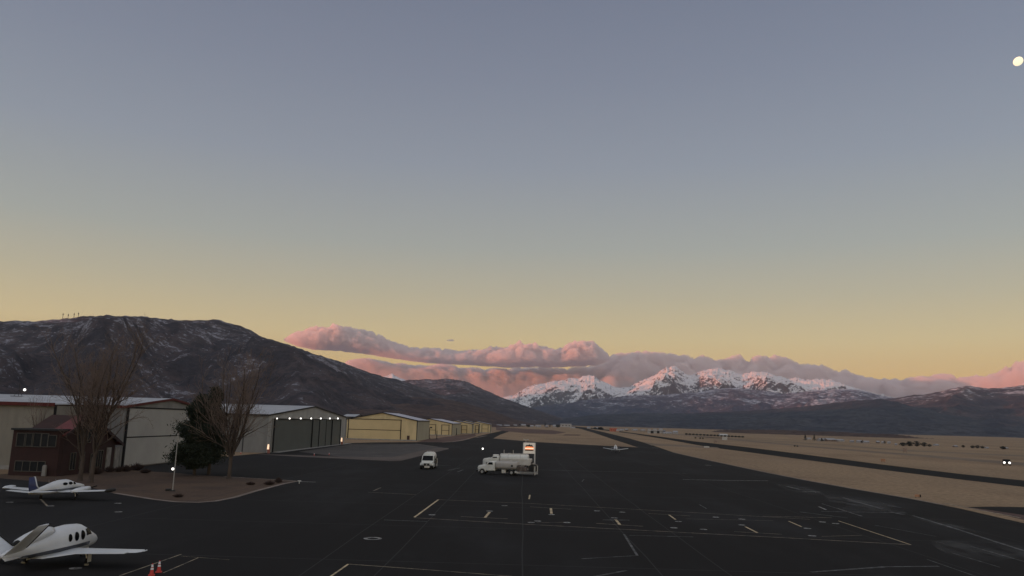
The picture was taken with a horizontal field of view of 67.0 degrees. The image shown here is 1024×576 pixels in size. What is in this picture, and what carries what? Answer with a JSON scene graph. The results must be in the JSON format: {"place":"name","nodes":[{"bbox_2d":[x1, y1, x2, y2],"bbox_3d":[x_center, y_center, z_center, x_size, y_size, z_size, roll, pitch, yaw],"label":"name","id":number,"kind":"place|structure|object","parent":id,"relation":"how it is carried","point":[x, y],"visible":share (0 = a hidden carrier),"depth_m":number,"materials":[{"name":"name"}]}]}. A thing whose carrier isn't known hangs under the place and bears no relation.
{"place":"outdoors","nodes":[
{"label":"outdoors","id":0,"kind":"place"},
{"bbox_2d":[0,315,461,414],"bbox_3d":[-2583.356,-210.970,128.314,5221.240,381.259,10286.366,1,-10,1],"label":"ridge","id":1,"kind":"structure","parent":0,"point":[320,381],"depth_m":1577.69,"materials":[{"name":"brown stone"}]},
{"bbox_2d":[344,414,362,436],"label":"shed","id":2,"kind":"structure","parent":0,"point":[351,415],"depth_m":326.63,"materials":[{"name":"grey metal"}]},
{"bbox_2d":[262,448,448,460],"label":"dirt verge","id":3,"kind":"structure","parent":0,"point":[408,456],"depth_m":159.52,"materials":[{"name":"brown soil"}]},
{"bbox_2d":[300,444,441,456],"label":"hangar ramp","id":4,"kind":"structure","parent":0,"point":[372,450],"depth_m":195.21,"materials":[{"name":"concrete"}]},
{"bbox_2d":[384,373,404,380],"bbox_3d":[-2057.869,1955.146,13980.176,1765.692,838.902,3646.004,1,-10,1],"label":"snow peak","id":5,"kind":"structure","parent":0,"point":[391,375],"depth_m":14165.45,"materials":[{"name":"white snow"}]},
{"bbox_2d":[349,396,534,426],"bbox_3d":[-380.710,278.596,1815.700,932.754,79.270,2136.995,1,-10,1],"label":"brown foothill","id":6,"kind":"structure","parent":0,"point":[467,412],"depth_m":1595.04,"materials":[{"name":"brown soil"}]},
{"bbox_2d":[419,434,475,441],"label":"dirt verge","id":7,"kind":"structure","parent":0,"point":[451,438],"depth_m":338.27,"materials":[{"name":"brown soil"}]},
{"bbox_2d":[404,378,561,424],"bbox_3d":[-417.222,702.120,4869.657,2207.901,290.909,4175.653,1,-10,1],"label":"second ridge","id":8,"kind":"structure","parent":0,"point":[464,392],"depth_m":4258.45,"materials":[{"name":"brown soil"}]},
{"bbox_2d":[0,425,1023,522],"bbox_3d":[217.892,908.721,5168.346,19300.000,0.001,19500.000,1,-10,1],"label":"ground","id":9,"kind":"structure","parent":0,"point":[958,492],"depth_m":228.08,"materials":[{"name":"dirt"},{"name":"sand"},{"name":"asphalt"}]},
{"bbox_2d":[0,401,80,468],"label":"hangar annex","id":10,"kind":"object","parent":9,"relation":"on","point":[13,414],"visible":0.38,"depth_m":104.85,"materials":[{"name":"beige metal"}]},
{"bbox_2d":[20,383,65,425],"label":"bare tree","id":11,"kind":"object","parent":9,"relation":"on","point":[36,421],"visible":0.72,"depth_m":101.84,"materials":[{"name":"brown plant"}]},
{"bbox_2d":[0,391,189,466],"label":"hangar","id":12,"kind":"structure","parent":9,"relation":"on","point":[144,441],"depth_m":119.31,"materials":[{"name":"grey metal"}]},
{"bbox_2d":[124,436,183,465],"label":"door panel","id":13,"kind":"structure","parent":12,"relation":"in","point":[140,450],"depth_m":119.10,"materials":[{"name":"beige metal"}]},
{"bbox_2d":[127,408,188,436],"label":"door panel","id":14,"kind":"structure","parent":12,"relation":"in","point":[160,417],"depth_m":120.83,"materials":[{"name":"white metal"}]},
{"bbox_2d":[0,470,292,502],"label":"gravel planting bed","id":15,"kind":"structure","parent":9,"relation":"on","point":[188,487],"depth_m":88.44,"materials":[{"name":"brown gravel"}]},
{"bbox_2d":[41,465,46,475],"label":"utility box","id":16,"kind":"object","parent":15,"relation":"on","point":[44,470],"visible":1,"depth_m":94.08,"materials":[{"name":"grey metal"}]},
{"bbox_2d":[8,415,123,475],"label":"red building","id":17,"kind":"structure","parent":15,"relation":"on","point":[35,448],"depth_m":95.40,"materials":[{"name":"wood"}]},
{"bbox_2d":[15,433,26,446],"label":"window","id":18,"kind":"structure","parent":17,"relation":"in","point":[20,436],"depth_m":95.21,"materials":[{"name":"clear glass"}]},
{"bbox_2d":[23,433,34,446],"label":"window","id":19,"kind":"structure","parent":17,"relation":"in","point":[29,435],"depth_m":95.21,"materials":[{"name":"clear glass"}]},
{"bbox_2d":[14,461,45,471],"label":"window","id":20,"kind":"structure","parent":17,"relation":"in","point":[25,466],"depth_m":94.68,"materials":[{"name":"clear glass"}]},
{"bbox_2d":[31,433,42,446],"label":"window","id":21,"kind":"structure","parent":17,"relation":"in","point":[36,443],"depth_m":95.19,"materials":[{"name":"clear glass"}]},
{"bbox_2d":[39,433,49,446],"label":"window","id":22,"kind":"structure","parent":17,"relation":"in","point":[45,436],"depth_m":95.19,"materials":[{"name":"black glass"}]},
{"bbox_2d":[47,435,56,446],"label":"window","id":23,"kind":"structure","parent":17,"relation":"in","point":[52,442],"depth_m":95.14,"materials":[{"name":"black glass"}]},
{"bbox_2d":[68,452,76,469],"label":"window","id":24,"kind":"structure","parent":17,"relation":"in","point":[72,462],"depth_m":97.80,"materials":[{"name":"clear glass"}]},
{"bbox_2d":[87,426,91,442],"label":"window","id":25,"kind":"structure","parent":17,"relation":"in","point":[89,434],"depth_m":101.53,"materials":[{"name":"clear glass"}]},
{"bbox_2d":[95,450,103,467],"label":"window","id":26,"kind":"structure","parent":17,"relation":"in","point":[99,458],"depth_m":104.06,"materials":[{"name":"black glass"}]},
{"bbox_2d":[36,325,122,480],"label":"bare tree","id":27,"kind":"object","parent":15,"relation":"on","point":[83,431],"visible":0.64,"depth_m":89.96,"materials":[{"name":"brown plant"}]},
{"bbox_2d":[94,466,104,473],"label":"dry shrub","id":28,"kind":"object","parent":15,"relation":"on","point":[97,471],"visible":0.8,"depth_m":99.51,"materials":[{"name":"brown plant"}]},
{"bbox_2d":[103,466,115,471],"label":"dry shrub","id":29,"kind":"object","parent":15,"relation":"on","point":[109,469],"visible":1,"depth_m":103.49,"materials":[{"name":"brown plant"}]},
{"bbox_2d":[59,313,162,482],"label":"bare tree","id":30,"kind":"object","parent":15,"relation":"on","point":[100,434],"visible":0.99,"depth_m":88.14,"materials":[{"name":"brown plant"}]},
{"bbox_2d":[115,466,123,471],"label":"dry shrub","id":31,"kind":"object","parent":15,"relation":"on","point":[119,469],"visible":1,"depth_m":104.30,"materials":[{"name":"brown plant"}]},
{"bbox_2d":[122,464,132,471],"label":"dry shrub","id":32,"kind":"object","parent":15,"relation":"on","point":[126,468],"visible":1,"depth_m":105.15,"materials":[{"name":"brown plant"}]},
{"bbox_2d":[131,463,144,469],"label":"dry shrub","id":33,"kind":"object","parent":15,"relation":"on","point":[135,467],"visible":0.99,"depth_m":108.01,"materials":[{"name":"brown plant"}]},
{"bbox_2d":[140,469,150,472],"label":"dry shrub","id":34,"kind":"object","parent":15,"relation":"on","point":[145,471],"visible":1,"depth_m":103.07,"materials":[{"name":"brown plant"}]},
{"bbox_2d":[165,431,178,490],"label":"flagpole","id":35,"kind":"object","parent":15,"relation":"on","point":[167,489],"visible":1,"depth_m":80.64,"materials":[{"name":"grey metal"}]},
{"bbox_2d":[161,393,234,474],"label":"evergreen tree","id":36,"kind":"object","parent":15,"relation":"on","point":[192,449],"visible":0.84,"depth_m":101.21,"materials":[{"name":"green plant"}]},
{"bbox_2d":[205,386,227,474],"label":"evergreen tree","id":37,"kind":"object","parent":15,"relation":"on","point":[218,446],"visible":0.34,"depth_m":103.73,"materials":[{"name":"green plant"}]},
{"bbox_2d":[174,337,284,478],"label":"bare tree","id":38,"kind":"object","parent":15,"relation":"on","point":[231,444],"visible":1,"depth_m":98.43,"materials":[{"name":"brown plant"}]},
{"bbox_2d":[264,480,275,484],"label":"dry shrub","id":39,"kind":"object","parent":15,"relation":"on","point":[270,482],"visible":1,"depth_m":90.58,"materials":[{"name":"brown plant"}]},
{"bbox_2d":[274,477,282,482],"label":"dry shrub","id":40,"kind":"object","parent":15,"relation":"on","point":[279,479],"visible":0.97,"depth_m":93.85,"materials":[{"name":"brown plant"}]},
{"bbox_2d":[220,404,346,452],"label":"hangar","id":41,"kind":"structure","parent":9,"relation":"on","point":[299,427],"depth_m":188.96,"materials":[{"name":"grey metal"}]},
{"bbox_2d":[273,420,311,451],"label":"sliding door","id":42,"kind":"structure","parent":41,"relation":"in","point":[290,434],"depth_m":186.64,"materials":[{"name":"grey metal"}]},
{"bbox_2d":[312,420,319,446],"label":"sliding door","id":43,"kind":"structure","parent":41,"relation":"in","point":[316,422],"depth_m":207.25,"materials":[{"name":"grey metal"}]},
{"bbox_2d":[319,420,325,445],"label":"sliding door","id":44,"kind":"structure","parent":41,"relation":"in","point":[322,422],"depth_m":214.09,"materials":[{"name":"grey metal"}]},
{"bbox_2d":[325,420,331,445],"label":"sliding door","id":45,"kind":"structure","parent":41,"relation":"in","point":[329,422],"depth_m":221.59,"materials":[{"name":"grey metal"}]},
{"bbox_2d":[332,420,340,444],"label":"sliding door","id":46,"kind":"structure","parent":41,"relation":"in","point":[336,423],"depth_m":230.33,"materials":[{"name":"grey metal"}]},
{"bbox_2d":[346,412,429,440],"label":"hangar","id":47,"kind":"structure","parent":9,"relation":"on","point":[389,426],"depth_m":291.19,"materials":[{"name":"beige metal"}]},
{"bbox_2d":[348,429,399,439],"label":"door panel","id":48,"kind":"structure","parent":47,"relation":"in","point":[363,434],"depth_m":290.64,"materials":[{"name":"beige metal"}]},
{"bbox_2d":[349,419,400,429],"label":"door panel","id":49,"kind":"structure","parent":47,"relation":"in","point":[353,423],"depth_m":291.28,"materials":[{"name":"beige metal"}]},
{"bbox_2d":[426,418,461,435],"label":"hangar","id":50,"kind":"structure","parent":9,"relation":"on","point":[443,427],"depth_m":408.51,"materials":[{"name":"beige metal"}]},
{"bbox_2d":[442,425,448,429],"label":"door panel","id":51,"kind":"structure","parent":50,"relation":"in","point":[444,427],"depth_m":408.27,"materials":[{"name":"beige metal"}]},
{"bbox_2d":[453,420,473,433],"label":"hangar","id":52,"kind":"structure","parent":9,"relation":"on","point":[467,428],"depth_m":473.71,"materials":[{"name":"beige metal"}]},
{"bbox_2d":[463,420,479,433],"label":"hangar","id":53,"kind":"structure","parent":9,"relation":"on","point":[476,428],"depth_m":495.30,"materials":[{"name":"beige metal"}]},
{"bbox_2d":[475,421,491,432],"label":"hangar","id":54,"kind":"structure","parent":9,"relation":"on","point":[485,427],"depth_m":535.80,"materials":[{"name":"beige metal"}]},
{"bbox_2d":[0,427,1023,575],"bbox_3d":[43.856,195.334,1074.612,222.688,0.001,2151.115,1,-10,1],"label":"apron","id":55,"kind":"object","parent":9,"relation":"on","point":[456,545],"visible":0.82,"depth_m":62.01,"materials":[{"name":"grey asphalt"}]},
{"bbox_2d":[2,477,115,499],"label":"twin engine airplane","id":56,"kind":"object","parent":55,"relation":"on","point":[61,486],"visible":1,"depth_m":70.01,"materials":[{"name":"white paint"}]},
{"bbox_2d":[0,523,146,565],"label":"light jet","id":57,"kind":"object","parent":55,"relation":"on","point":[44,541],"visible":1,"depth_m":39.77,"materials":[{"name":"white paint"}]},
{"bbox_2d":[75,532,78,540],"bbox_3d":[-23.361,13.333,41.510,0.079,0.470,0.376,1,-10,2],"label":"window","id":58,"kind":"structure","parent":57,"relation":"in","point":[76,534],"depth_m":41.52,"materials":[{"name":"black glass"}]},
{"bbox_2d":[81,530,84,539],"bbox_3d":[-23.354,13.432,42.078,0.095,0.500,0.400,1,-10,2],"label":"window","id":59,"kind":"structure","parent":57,"relation":"in","point":[83,532],"depth_m":42.08,"materials":[{"name":"black glass"}]},
{"bbox_2d":[148,563,154,575],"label":"traffic cone","id":60,"kind":"object","parent":55,"relation":"on","point":[151,573],"visible":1,"depth_m":38.52,"materials":[{"name":"plastic"}]},
{"bbox_2d":[155,560,161,572],"bbox_3d":[-17.971,14.179,39.399,0.302,0.580,0.302,5,-10,-19],"label":"traffic cone","id":61,"kind":"object","parent":55,"relation":"on","point":[159,568],"visible":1,"depth_m":39.33,"materials":[{"name":"plastic"}]},
{"bbox_2d":[277,443,351,452],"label":"concrete sill","id":62,"kind":"structure","parent":55,"relation":"on","point":[311,448],"depth_m":196.56,"materials":[{"name":"grey concrete"}]},
{"bbox_2d":[6,502,837,568],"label":"tie down circles","id":63,"kind":"object","parent":55,"relation":"on","point":[433,514],"visible":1,"depth_m":62.66,"materials":[{"name":"white paint"}]},
{"bbox_2d":[420,451,437,468],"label":"van","id":64,"kind":"object","parent":55,"relation":"on","point":[429,459],"visible":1,"depth_m":127.96,"materials":[{"name":"white paint"}]},
{"bbox_2d":[476,460,537,475],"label":"fuel truck","id":65,"kind":"object","parent":55,"relation":"on","point":[515,466],"visible":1,"depth_m":117.63,"materials":[{"name":"white paint"}]},
{"bbox_2d":[483,450,536,469],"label":"fuel truck","id":66,"kind":"object","parent":55,"relation":"on","point":[523,459],"visible":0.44,"depth_m":126.83,"materials":[{"name":"white paint"}]},
{"bbox_2d":[523,439,535,461],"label":"sign","id":67,"kind":"object","parent":55,"relation":"on","point":[529,448],"visible":0.89,"depth_m":132.60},
{"bbox_2d":[40,499,1020,575],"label":"faded yellow lines","id":68,"kind":"object","parent":55,"relation":"on","point":[426,569],"visible":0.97,"depth_m":42.38,"materials":[{"name":"paint"}]},
{"bbox_2d":[89,455,1023,575],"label":"paving joints","id":69,"kind":"object","parent":55,"relation":"on","point":[570,530],"visible":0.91,"depth_m":58.87,"materials":[{"name":"white paint"}]},
{"bbox_2d":[300,465,860,515],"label":"white lines","id":70,"kind":"object","parent":55,"relation":"on","point":[740,480],"visible":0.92,"depth_m":118.50,"materials":[{"name":"paint"}]},
{"bbox_2d":[606,444,627,452],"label":"airplane","id":71,"kind":"object","parent":55,"relation":"on","point":[615,447],"visible":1,"depth_m":223.32,"materials":[{"name":"white paint"}]},
{"bbox_2d":[331,495,910,575],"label":"bright yellow lines","id":72,"kind":"object","parent":55,"relation":"on","point":[551,512],"visible":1,"depth_m":65.42,"materials":[{"name":"paint"}]},
{"bbox_2d":[373,488,909,544],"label":"faded yellow lines","id":73,"kind":"object","parent":55,"relation":"on","point":[649,530],"visible":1,"depth_m":62.74,"materials":[{"name":"paint"}]},
{"bbox_2d":[397,465,1023,575],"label":"worn white lines","id":74,"kind":"object","parent":55,"relation":"on","point":[631,546],"visible":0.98,"depth_m":55.21,"materials":[{"name":"paint"}]},
{"bbox_2d":[1002,459,1010,465],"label":"utility vehicle","id":75,"kind":"object","parent":9,"relation":"on","point":[1006,461],"visible":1,"depth_m":203.97,"materials":[{"name":"white metal"}]},
{"bbox_2d":[0,0,1023,397],"label":"sky","id":76,"kind":"structure","parent":0,"point":[503,198],"materials":[{"name":"blue"}]},
{"bbox_2d":[1013,57,1022,65],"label":"moon","id":77,"kind":"object","parent":76,"relation":"in","point":[1017,61],"visible":1,"depth_m":52695.18,"materials":[{"name":"white"}]},
{"bbox_2d":[115,438,943,504],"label":"gravel verge","id":78,"kind":"structure","parent":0,"point":[496,438],"depth_m":91.34,"materials":[{"name":"beige gravel"}]},
{"bbox_2d":[496,427,565,433],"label":"brush field","id":79,"kind":"structure","parent":0,"point":[534,431],"depth_m":730.87,"materials":[{"name":"brown plant"}]},
{"bbox_2d":[560,424,570,426],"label":"house","id":80,"kind":"structure","parent":0,"point":[565,425],"depth_m":1609.29,"materials":[{"name":"grey glass"}]},
{"bbox_2d":[644,442,719,448],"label":"taxiway","id":81,"kind":"structure","parent":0,"point":[653,444],"depth_m":320.95,"materials":[{"name":"grey asphalt"}]},
{"bbox_2d":[502,366,893,407],"bbox_3d":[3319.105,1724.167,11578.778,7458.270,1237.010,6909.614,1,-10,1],"label":"snow mountain","id":82,"kind":"structure","parent":0,"point":[671,380],"depth_m":12007.16,"materials":[{"name":"white snow"}]},
{"bbox_2d":[531,388,890,417],"bbox_3d":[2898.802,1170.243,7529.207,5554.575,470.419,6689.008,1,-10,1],"label":"hills","id":83,"kind":"structure","parent":0,"point":[728,400],"depth_m":7552.01,"materials":[{"name":"white snow"}]},
{"bbox_2d":[543,399,1023,437],"bbox_3d":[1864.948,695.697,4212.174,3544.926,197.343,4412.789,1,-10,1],"label":"front hills","id":84,"kind":"structure","parent":0,"point":[879,416],"depth_m":3311.72,"materials":[{"name":"brown soil"}]},
{"bbox_2d":[572,426,1023,486],"bbox_3d":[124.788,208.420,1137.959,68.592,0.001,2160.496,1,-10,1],"label":"runway","id":85,"kind":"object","parent":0,"point":[1004,481],"visible":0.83,"depth_m":190.03,"materials":[{"name":"grey asphalt"}]},
{"bbox_2d":[713,429,932,438],"bbox_3d":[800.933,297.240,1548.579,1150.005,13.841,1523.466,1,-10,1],"label":"field","id":86,"kind":"structure","parent":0,"point":[793,432],"depth_m":1193.21,"materials":[{"name":"brown plant"}]},
{"bbox_2d":[629,430,1023,465],"bbox_3d":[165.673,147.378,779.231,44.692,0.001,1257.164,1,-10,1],"label":"mown strip","id":87,"kind":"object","parent":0,"point":[979,460],"visible":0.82,"depth_m":289.61,"materials":[{"name":"beige plant"}]},
{"bbox_2d":[824,438,835,441],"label":"house","id":88,"kind":"structure","parent":0,"point":[830,439],"depth_m":562.64,"materials":[{"name":"white glass"}]},
{"bbox_2d":[693,436,1023,455],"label":"mown strip","id":89,"kind":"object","parent":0,"point":[890,449],"visible":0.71,"depth_m":349.94,"materials":[{"name":"brown plant"}]},
{"bbox_2d":[885,385,1023,427],"bbox_3d":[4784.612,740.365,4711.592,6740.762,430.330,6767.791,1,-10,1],"label":"hills","id":90,"kind":"structure","parent":0,"point":[997,407],"depth_m":4649.06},
{"bbox_2d":[963,506,1023,519],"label":"bare ground","id":91,"kind":"structure","parent":0,"point":[1015,515],"depth_m":79.71,"materials":[{"name":"brown soil"}]},
{"bbox_2d":[971,507,1023,514],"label":"taxiway","id":92,"kind":"structure","parent":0,"point":[1017,510],"depth_m":84.19,"materials":[{"name":"grey asphalt"}]}
]}

